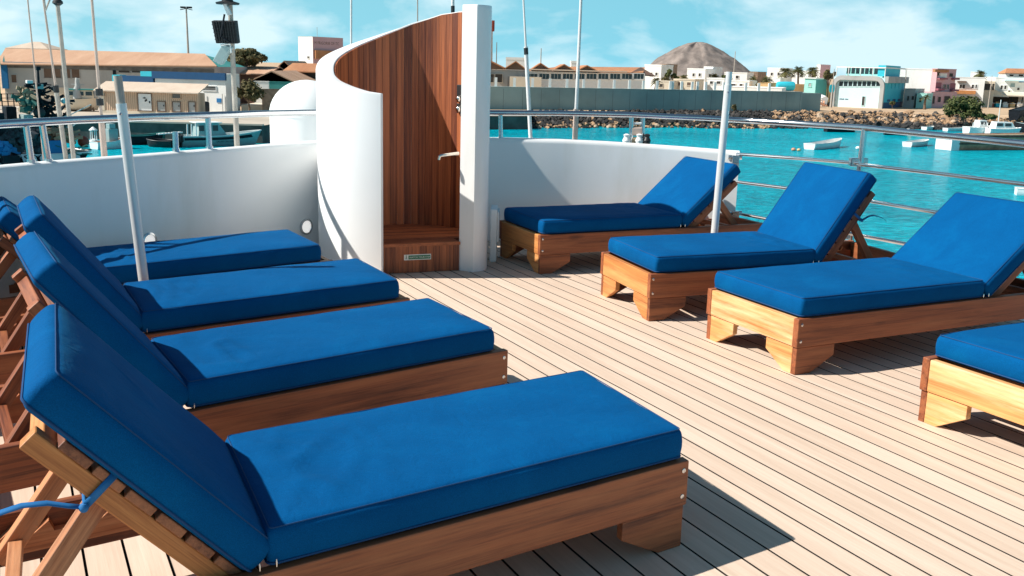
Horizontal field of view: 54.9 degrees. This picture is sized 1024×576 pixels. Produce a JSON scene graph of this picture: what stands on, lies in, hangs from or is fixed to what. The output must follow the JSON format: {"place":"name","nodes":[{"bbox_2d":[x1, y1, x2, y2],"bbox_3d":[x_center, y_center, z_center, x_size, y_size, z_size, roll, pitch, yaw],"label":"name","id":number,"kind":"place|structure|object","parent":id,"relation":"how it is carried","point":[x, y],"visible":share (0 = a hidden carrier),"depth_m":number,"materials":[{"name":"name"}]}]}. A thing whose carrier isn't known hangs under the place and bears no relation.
{"place":"outdoors","nodes":[
{"label":"outdoors","id":0,"kind":"place"},
{"bbox_2d":[6,42,66,49],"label":"hip roofed house","id":1,"kind":"structure","parent":0,"point":[38,45],"depth_m":171.56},
{"bbox_2d":[269,81,290,88],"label":"teal gate","id":2,"kind":"structure","parent":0,"point":[275,85],"depth_m":128.49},
{"bbox_2d":[51,116,527,143],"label":"quay wall","id":3,"kind":"structure","parent":0,"point":[515,122],"depth_m":98.17,"materials":[{"name":"concrete"}]},
{"bbox_2d":[278,61,305,68],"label":"yellow house","id":4,"kind":"structure","parent":0,"point":[284,64],"depth_m":161.12,"materials":[{"name":"ceramic"}]},
{"bbox_2d":[0,62,1016,124],"bbox_3d":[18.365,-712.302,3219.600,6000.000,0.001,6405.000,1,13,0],"label":"ground","id":5,"kind":"structure","parent":0,"point":[1004,111],"depth_m":194.64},
{"bbox_2d":[0,48,246,102],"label":"long shed","id":6,"kind":"structure","parent":5,"relation":"on","point":[17,67],"depth_m":137.44,"materials":[{"name":"ceramic"}]},
{"bbox_2d":[43,69,52,78],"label":"window","id":7,"kind":"structure","parent":6,"relation":"in","point":[47,73],"depth_m":137.15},
{"bbox_2d":[71,69,80,78],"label":"window","id":8,"kind":"structure","parent":6,"relation":"in","point":[75,73],"depth_m":137.12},
{"bbox_2d":[0,106,269,124],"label":"quay apron","id":9,"kind":"object","parent":5,"relation":"on","point":[257,120],"visible":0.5,"depth_m":107.14,"materials":[{"name":"concrete"}]},
{"bbox_2d":[63,78,98,111],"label":"laid up boat","id":10,"kind":"object","parent":9,"relation":"on","point":[83,98],"visible":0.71,"depth_m":114.64,"materials":[{"name":"beige paint"}]},
{"bbox_2d":[93,81,208,113],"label":"beige hut","id":11,"kind":"object","parent":9,"relation":"on","point":[147,97],"visible":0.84,"depth_m":111.96,"materials":[{"name":"white paint"}]},
{"bbox_2d":[137,93,152,111],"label":"door","id":12,"kind":"structure","parent":11,"relation":"in","point":[143,99],"depth_m":111.97,"materials":[{"name":"white paint"}]},
{"bbox_2d":[157,101,166,111],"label":"door","id":13,"kind":"structure","parent":11,"relation":"in","point":[160,108],"depth_m":111.83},
{"bbox_2d":[172,101,181,111],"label":"door","id":14,"kind":"structure","parent":11,"relation":"in","point":[175,108],"depth_m":111.64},
{"bbox_2d":[188,101,195,111],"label":"door","id":15,"kind":"structure","parent":11,"relation":"in","point":[191,108],"depth_m":111.45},
{"bbox_2d":[112,71,239,111],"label":"harbour office","id":16,"kind":"structure","parent":9,"relation":"on","point":[217,90],"depth_m":120.62,"materials":[{"name":"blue paint"}]},
{"bbox_2d":[237,78,266,110],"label":"tree","id":17,"kind":"object","parent":9,"relation":"on","point":[253,91],"visible":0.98,"depth_m":118.36,"materials":[{"name":"green plant"}]},
{"bbox_2d":[262,89,279,109],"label":"stone wall","id":18,"kind":"structure","parent":9,"relation":"on","point":[268,98],"depth_m":120.39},
{"bbox_2d":[17,118,263,125],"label":"quay kerb","id":19,"kind":"structure","parent":5,"relation":"on","point":[192,123],"depth_m":97.82,"materials":[{"name":"concrete"}]},
{"bbox_2d":[180,6,191,52],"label":"lamp post","id":20,"kind":"object","parent":5,"relation":"on","point":[186,7],"visible":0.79,"depth_m":145.25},
{"bbox_2d":[227,48,267,67],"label":"acacia tree","id":21,"kind":"object","parent":5,"relation":"on","point":[247,57],"visible":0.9,"depth_m":152.29,"materials":[{"name":"green plant"}]},
{"bbox_2d":[241,103,261,110],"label":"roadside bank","id":22,"kind":"structure","parent":5,"relation":"on","point":[253,106],"depth_m":122.27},
{"bbox_2d":[239,66,283,102],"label":"shed","id":23,"kind":"structure","parent":5,"relation":"on","point":[251,72],"depth_m":150.11,"materials":[{"name":"ceramic"}]},
{"bbox_2d":[254,81,269,102],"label":"white yard wall","id":24,"kind":"structure","parent":5,"relation":"on","point":[264,84],"depth_m":127.54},
{"bbox_2d":[249,70,315,102],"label":"gabled shed","id":25,"kind":"structure","parent":5,"relation":"on","point":[288,76],"depth_m":131.98,"materials":[{"name":"ceramic"}]},
{"bbox_2d":[283,63,316,78],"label":"terracotta shelter","id":26,"kind":"object","parent":5,"relation":"on","point":[308,69],"visible":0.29,"depth_m":147.92,"materials":[{"name":"orange tile"}]},
{"bbox_2d":[298,36,342,62],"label":"water tower block","id":27,"kind":"structure","parent":5,"relation":"on","point":[312,49],"depth_m":186.33,"materials":[{"name":"paint"}]},
{"bbox_2d":[491,20,494,60],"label":"radio mast","id":28,"kind":"object","parent":5,"relation":"on","point":[493,25],"visible":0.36,"depth_m":232.51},
{"bbox_2d":[490,86,821,110],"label":"sea wall","id":29,"kind":"structure","parent":5,"relation":"on","point":[542,98],"depth_m":161.25,"materials":[{"name":"concrete"}]},
{"bbox_2d":[658,80,678,88],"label":"town house","id":30,"kind":"structure","parent":5,"relation":"on","point":[663,84],"depth_m":218.08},
{"bbox_2d":[664,69,679,79],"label":"garden tree","id":31,"kind":"object","parent":5,"relation":"on","point":[672,76],"visible":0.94,"depth_m":230.19,"materials":[{"name":"green plant"}]},
{"bbox_2d":[673,79,703,89],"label":"town house","id":32,"kind":"structure","parent":5,"relation":"on","point":[686,84],"depth_m":222.14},
{"bbox_2d":[707,78,732,89],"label":"town house","id":33,"kind":"structure","parent":5,"relation":"on","point":[711,81],"depth_m":227.74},
{"bbox_2d":[776,82,794,90],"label":"water tank","id":34,"kind":"object","parent":5,"relation":"on","point":[789,86],"visible":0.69,"depth_m":216.62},
{"bbox_2d":[778,68,793,77],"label":"palm tree","id":35,"kind":"object","parent":5,"relation":"on","point":[784,71],"visible":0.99,"depth_m":237.78,"materials":[{"name":"green plant"}]},
{"bbox_2d":[790,66,806,83],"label":"palm tree","id":36,"kind":"object","parent":5,"relation":"on","point":[797,70],"visible":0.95,"depth_m":239.72,"materials":[{"name":"green plant"}]},
{"bbox_2d":[805,67,819,77],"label":"palm tree","id":37,"kind":"object","parent":5,"relation":"on","point":[812,71],"visible":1,"depth_m":243.65,"materials":[{"name":"green plant"}]},
{"bbox_2d":[804,77,827,95],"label":"town house","id":38,"kind":"structure","parent":5,"relation":"on","point":[815,85],"depth_m":222.20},
{"bbox_2d":[823,69,835,96],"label":"garden tree","id":39,"kind":"object","parent":5,"relation":"on","point":[827,75],"visible":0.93,"depth_m":224.46,"materials":[{"name":"green plant"}]},
{"bbox_2d":[830,65,908,108],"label":"community hall","id":40,"kind":"structure","parent":5,"relation":"on","point":[880,87],"depth_m":204.08,"materials":[{"name":"white paint"}]},
{"bbox_2d":[924,91,957,107],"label":"town house","id":41,"kind":"structure","parent":5,"relation":"on","point":[939,99],"depth_m":216.49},
{"bbox_2d":[930,68,959,91],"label":"town house","id":42,"kind":"structure","parent":5,"relation":"on","point":[942,80],"depth_m":218.19,"materials":[{"name":"pink paint"}]},
{"bbox_2d":[954,77,985,107],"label":"town house","id":43,"kind":"structure","parent":5,"relation":"on","point":[970,86],"depth_m":227.64,"materials":[{"name":"paint"}]},
{"bbox_2d":[982,81,994,106],"bbox_3d":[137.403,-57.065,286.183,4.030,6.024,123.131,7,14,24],"label":"town house","id":44,"kind":"structure","parent":5,"relation":"on","point":[986,92],"depth_m":231.43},
{"bbox_2d":[988,77,1023,105],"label":"town house","id":45,"kind":"structure","parent":5,"relation":"on","point":[1007,84],"depth_m":240.33,"materials":[{"name":"white paint"}]},
{"bbox_2d":[993,90,1023,106],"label":"market shelter","id":46,"kind":"object","parent":5,"relation":"on","point":[1007,97],"visible":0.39,"depth_m":239.08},
{"bbox_2d":[0,240,1023,575],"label":"deck","id":47,"kind":"structure","parent":0,"point":[842,460],"depth_m":4.07,"materials":[{"name":"wood"}]},
{"bbox_2d":[113,75,148,280],"bbox_3d":[-1.972,-0.395,5.194,0.168,1.415,0.100,1,13,0],"label":"awning pole","id":48,"kind":"object","parent":47,"relation":"on","point":[131,182],"visible":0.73,"depth_m":5.14,"materials":[{"name":"metal"}]},
{"bbox_2d":[21,346,256,575],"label":"deck seam sheet","id":49,"kind":"object","parent":47,"relation":"on","point":[82,552],"depth_m":3.05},
{"bbox_2d":[0,196,332,315],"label":"sun lounger","id":50,"kind":"object","parent":47,"relation":"on","point":[206,255],"visible":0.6,"depth_m":5.73,"materials":[{"name":"fabric"}]},
{"bbox_2d":[0,195,409,384],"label":"sun lounger","id":51,"kind":"object","parent":47,"relation":"on","point":[150,309],"visible":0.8,"depth_m":4.69,"materials":[{"name":"fabric"}]},
{"bbox_2d":[0,231,507,493],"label":"sun lounger","id":52,"kind":"object","parent":47,"relation":"on","point":[222,383],"visible":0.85,"depth_m":3.77,"materials":[{"name":"fabric"}]},
{"bbox_2d":[0,303,688,575],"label":"sun lounger","id":53,"kind":"object","parent":47,"relation":"on","point":[447,485],"visible":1,"depth_m":2.65,"materials":[{"name":"fabric"}]},
{"bbox_2d":[0,137,739,297],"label":"bulwark wall","id":54,"kind":"structure","parent":47,"relation":"on","point":[186,194],"depth_m":7.16,"materials":[{"name":"white metal"}]},
{"bbox_2d":[622,117,650,143],"bbox_3d":[1.123,-1.412,8.880,0.255,0.262,0.131,1,13,0],"label":"mooring winch","id":55,"kind":"object","parent":54,"relation":"attached to","point":[641,135],"visible":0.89,"depth_m":8.87,"materials":[{"name":"silver metal"}]},
{"bbox_2d":[316,4,491,273],"bbox_3d":[-0.856,-1.152,7.525,1.286,1.935,1.167,-5,14,-25],"label":"shower cabin","id":56,"kind":"object","parent":47,"relation":"on","point":[403,123],"visible":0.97,"depth_m":7.37,"materials":[{"name":"brown wood"}]},
{"bbox_2d":[489,205,499,261],"bbox_3d":[-0.138,-0.436,7.854,0.070,0.420,0.250,1,13,0],"label":"service box","id":57,"kind":"object","parent":47,"relation":"on","point":[494,222],"visible":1,"depth_m":7.73,"materials":[{"name":"white paint"}]},
{"bbox_2d":[497,208,499,241],"bbox_3d":[-0.109,-0.503,7.836,0.014,0.240,0.235,1,13,0],"label":"box door","id":58,"kind":"structure","parent":57,"relation":"in","point":[498,213],"depth_m":7.73,"materials":[{"name":"white paint"}]},
{"bbox_2d":[0,109,1023,244],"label":"guard rail","id":59,"kind":"object","parent":47,"relation":"on","point":[860,162],"visible":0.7,"depth_m":7.28,"materials":[{"name":"silver metal"}]},
{"bbox_2d":[499,156,761,273],"bbox_3d":[1.010,-0.639,8.043,2.111,0.791,0.772,-4,14,-24],"label":"sun lounger","id":60,"kind":"object","parent":47,"relation":"on","point":[678,198],"visible":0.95,"depth_m":7.80,"materials":[{"name":"fabric"}]},
{"bbox_2d":[711,72,731,232],"bbox_3d":[1.484,-0.790,7.126,0.101,1.512,0.098,-7,15,-33],"label":"awning pole","id":61,"kind":"object","parent":47,"relation":"on","point":[721,155],"visible":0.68,"depth_m":7.07,"materials":[{"name":"metal"}]},
{"bbox_2d":[600,162,894,320],"bbox_3d":[1.706,-0.368,6.683,2.142,0.892,0.772,-3,13,-21],"label":"sun lounger","id":62,"kind":"object","parent":47,"relation":"on","point":[815,213],"visible":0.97,"depth_m":6.46,"materials":[{"name":"fabric"}]},
{"bbox_2d":[706,192,1023,374],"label":"sun lounger","id":63,"kind":"object","parent":47,"relation":"on","point":[956,260],"visible":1,"depth_m":5.50,"materials":[{"name":"fabric"}]},
{"bbox_2d":[918,322,1023,426],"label":"sun lounger","id":64,"kind":"object","parent":47,"relation":"on","point":[963,373],"visible":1,"depth_m":4.22,"materials":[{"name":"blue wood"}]},
{"bbox_2d":[0,0,1023,76],"label":"sky","id":65,"kind":"structure","parent":0,"point":[966,36],"materials":[{"name":"blue"}]},
{"bbox_2d":[506,57,524,67],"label":"white house","id":66,"kind":"structure","parent":0,"point":[511,60],"depth_m":243.61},
{"bbox_2d":[509,76,541,86],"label":"yard wall","id":67,"kind":"structure","parent":0,"point":[520,81],"depth_m":188.72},
{"bbox_2d":[66,126,1023,278],"bbox_3d":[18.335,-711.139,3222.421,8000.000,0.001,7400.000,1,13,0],"label":"harbour water","id":68,"kind":"structure","parent":0,"point":[931,192],"depth_m":92.20,"materials":[{"name":"liquid"}]},
{"bbox_2d":[0,66,91,164],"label":"fishing trawler","id":69,"kind":"object","parent":68,"relation":"on","point":[12,146],"visible":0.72,"depth_m":70.90,"materials":[{"name":"blue paint"}]},
{"bbox_2d":[89,123,120,149],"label":"fishing skiff","id":70,"kind":"object","parent":68,"relation":"on","point":[113,140],"visible":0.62,"depth_m":88.36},
{"bbox_2d":[131,132,164,144],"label":"long canoe","id":71,"kind":"object","parent":68,"relation":"on","point":[139,139],"visible":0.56,"depth_m":93.27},
{"bbox_2d":[146,134,183,147],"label":"inflatable tender","id":72,"kind":"object","parent":68,"relation":"on","point":[159,142],"visible":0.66,"depth_m":91.09,"materials":[{"name":"black plastic"}]},
{"bbox_2d":[156,121,261,146],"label":"patrol boat","id":73,"kind":"object","parent":68,"relation":"on","point":[197,137],"visible":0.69,"depth_m":93.77,"materials":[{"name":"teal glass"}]},
{"bbox_2d":[803,138,841,149],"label":"dinghy","id":74,"kind":"object","parent":68,"relation":"on","point":[830,143],"visible":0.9,"depth_m":111.00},
{"bbox_2d":[824,128,855,131],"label":"rowing boat","id":75,"kind":"object","parent":68,"relation":"on","point":[832,130],"visible":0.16,"depth_m":144.30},
{"bbox_2d":[902,139,928,146],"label":"dinghy","id":76,"kind":"object","parent":68,"relation":"on","point":[918,143],"visible":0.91,"depth_m":118.09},
{"bbox_2d":[962,120,989,132],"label":"work boat","id":77,"kind":"object","parent":68,"relation":"on","point":[979,126],"visible":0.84,"depth_m":147.33,"materials":[{"name":"white"}]},
{"bbox_2d":[935,133,1023,149],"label":"barge","id":78,"kind":"object","parent":68,"relation":"on","point":[943,144],"visible":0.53,"depth_m":115.12,"materials":[{"name":"white paint"}]},
{"bbox_2d":[984,101,1021,132],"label":"cabin cruiser","id":79,"kind":"object","parent":68,"relation":"on","point":[1002,127],"visible":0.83,"depth_m":145.44,"materials":[{"name":"white plastic"}]},
{"bbox_2d":[1014,187,1023,195],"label":"tender","id":80,"kind":"object","parent":68,"relation":"on","point":[1018,191],"visible":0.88,"depth_m":70.38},
{"bbox_2d":[490,61,654,88],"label":"warehouse","id":81,"kind":"structure","parent":0,"point":[559,75],"depth_m":191.33,"materials":[{"name":"white paint"}]},
{"bbox_2d":[550,73,561,79],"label":"window","id":82,"kind":"structure","parent":81,"relation":"in","point":[553,76],"depth_m":191.16,"materials":[{"name":"glass"}]},
{"bbox_2d":[562,73,573,79],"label":"window","id":83,"kind":"structure","parent":81,"relation":"in","point":[565,76],"depth_m":191.16,"materials":[{"name":"glass"}]},
{"bbox_2d":[585,73,596,79],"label":"window","id":84,"kind":"structure","parent":81,"relation":"in","point":[589,76],"depth_m":191.16,"materials":[{"name":"glass"}]},
{"bbox_2d":[597,73,608,79],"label":"window","id":85,"kind":"structure","parent":81,"relation":"in","point":[601,76],"depth_m":191.12,"materials":[{"name":"glass"}]},
{"bbox_2d":[609,73,620,79],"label":"window","id":86,"kind":"structure","parent":81,"relation":"in","point":[613,76],"depth_m":191.12,"materials":[{"name":"glass"}]},
{"bbox_2d":[621,73,632,79],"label":"window","id":87,"kind":"structure","parent":81,"relation":"in","point":[624,76],"depth_m":191.12,"materials":[{"name":"glass"}]},
{"bbox_2d":[633,73,644,79],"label":"window","id":88,"kind":"structure","parent":81,"relation":"in","point":[636,76],"depth_m":191.09,"materials":[{"name":"glass"}]},
{"bbox_2d":[645,64,673,88],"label":"town house","id":89,"kind":"structure","parent":0,"point":[659,71],"depth_m":245.50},
{"bbox_2d":[651,42,748,75],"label":"hill","id":90,"kind":"structure","parent":0,"point":[702,55],"depth_m":1697.43,"materials":[{"name":"stone"}]},
{"bbox_2d":[687,68,716,89],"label":"town house","id":91,"kind":"structure","parent":0,"point":[697,73],"depth_m":263.04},
{"bbox_2d":[704,67,722,77],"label":"town house","id":92,"kind":"structure","parent":0,"point":[719,71],"depth_m":272.31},
{"bbox_2d":[724,72,753,80],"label":"town house","id":93,"kind":"structure","parent":0,"point":[741,76],"depth_m":256.84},
{"bbox_2d":[731,80,756,85],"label":"town house","id":94,"kind":"structure","parent":0,"point":[740,83],"depth_m":224.14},
{"bbox_2d":[749,71,766,82],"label":"town house","id":95,"kind":"structure","parent":0,"point":[759,76],"depth_m":265.13,"materials":[{"name":"brown stone"}]},
{"bbox_2d":[731,86,785,90],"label":"wall","id":96,"kind":"structure","parent":0,"point":[749,88],"depth_m":197.79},
{"bbox_2d":[767,68,792,82],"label":"town house","id":97,"kind":"structure","parent":0,"point":[773,73],"depth_m":284.60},
{"bbox_2d":[579,111,1023,126],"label":"shore slope","id":98,"kind":"structure","parent":0,"point":[779,116],"depth_m":162.21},
{"bbox_2d":[531,108,1022,132],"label":"rubble","id":99,"kind":"object","parent":98,"relation":"on","point":[624,121],"visible":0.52,"depth_m":157.84,"materials":[{"name":"stone"}]},
{"bbox_2d":[942,96,984,122],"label":"shore bush","id":100,"kind":"object","parent":98,"relation":"on","point":[969,107],"visible":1,"depth_m":157.93,"materials":[{"name":"green plant"}]},
{"bbox_2d":[977,113,997,119],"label":"bush","id":101,"kind":"object","parent":98,"relation":"on","point":[989,116],"visible":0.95,"depth_m":156.97,"materials":[{"name":"green plant"}]},
{"bbox_2d":[1008,106,1023,120],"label":"dark boat","id":102,"kind":"object","parent":98,"relation":"on","point":[1016,114],"visible":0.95,"depth_m":162.21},
{"bbox_2d":[792,70,814,83],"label":"town house","id":103,"kind":"structure","parent":0,"point":[801,79],"depth_m":294.18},
{"bbox_2d":[816,64,830,81],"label":"slim tower","id":104,"kind":"structure","parent":0,"point":[822,68],"depth_m":256.42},
{"bbox_2d":[903,88,924,107],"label":"town house","id":105,"kind":"structure","parent":0,"point":[910,96],"depth_m":212.45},
{"bbox_2d":[900,68,931,92],"bbox_3d":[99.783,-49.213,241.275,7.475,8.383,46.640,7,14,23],"label":"town house","id":106,"kind":"structure","parent":0,"point":[920,78],"depth_m":219.91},
{"bbox_2d":[916,93,932,107],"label":"town house","id":107,"kind":"structure","parent":0,"point":[919,103],"depth_m":210.77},
{"bbox_2d":[998,68,1023,77],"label":"town house","id":108,"kind":"structure","parent":0,"point":[1013,72],"depth_m":258.01,"materials":[{"name":"paint"}]},
{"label":"foredeck","id":109,"kind":"structure","parent":0,"visible":0},
{"bbox_2d":[27,0,43,160],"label":"fishing rod","id":110,"kind":"object","parent":109,"relation":"on","point":[34,70],"visible":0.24,"depth_m":9.00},
{"bbox_2d":[42,0,68,158],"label":"outrigger rod","id":111,"kind":"object","parent":109,"relation":"on","point":[59,114],"visible":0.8,"depth_m":8.85,"materials":[{"name":"white metal"}]},
{"bbox_2d":[52,0,75,158],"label":"signal mast","id":112,"kind":"object","parent":109,"relation":"on","point":[57,3],"visible":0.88,"depth_m":8.81,"materials":[{"name":"white metal"}]},
{"bbox_2d":[90,0,107,156],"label":"outrigger rod","id":113,"kind":"object","parent":109,"relation":"on","point":[100,104],"visible":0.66,"depth_m":8.74,"materials":[{"name":"white metal"}]},
{"bbox_2d":[212,0,239,146],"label":"floodlight mast","id":114,"kind":"object","parent":109,"relation":"on","point":[226,31],"visible":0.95,"depth_m":8.86,"materials":[{"name":"grey metal"}]},
{"bbox_2d":[269,80,316,143],"bbox_3d":[-1.815,-0.614,8.839,0.653,2.453,0.653,1,13,0],"label":"radome","id":115,"kind":"object","parent":109,"relation":"on","point":[298,95],"visible":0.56,"depth_m":8.37,"materials":[{"name":"plastic"}]},
{"bbox_2d":[350,0,351,43],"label":"whip antenna","id":116,"kind":"object","parent":109,"relation":"on","point":[350,21],"depth_m":9.47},
{"bbox_2d":[522,0,532,137],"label":"whip antenna","id":117,"kind":"object","parent":109,"relation":"on","point":[526,59],"visible":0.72,"depth_m":9.37,"materials":[{"name":"white plastic"}]},
{"bbox_2d":[572,0,581,138],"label":"flag pole","id":118,"kind":"object","parent":109,"relation":"on","point":[575,127],"visible":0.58,"depth_m":9.37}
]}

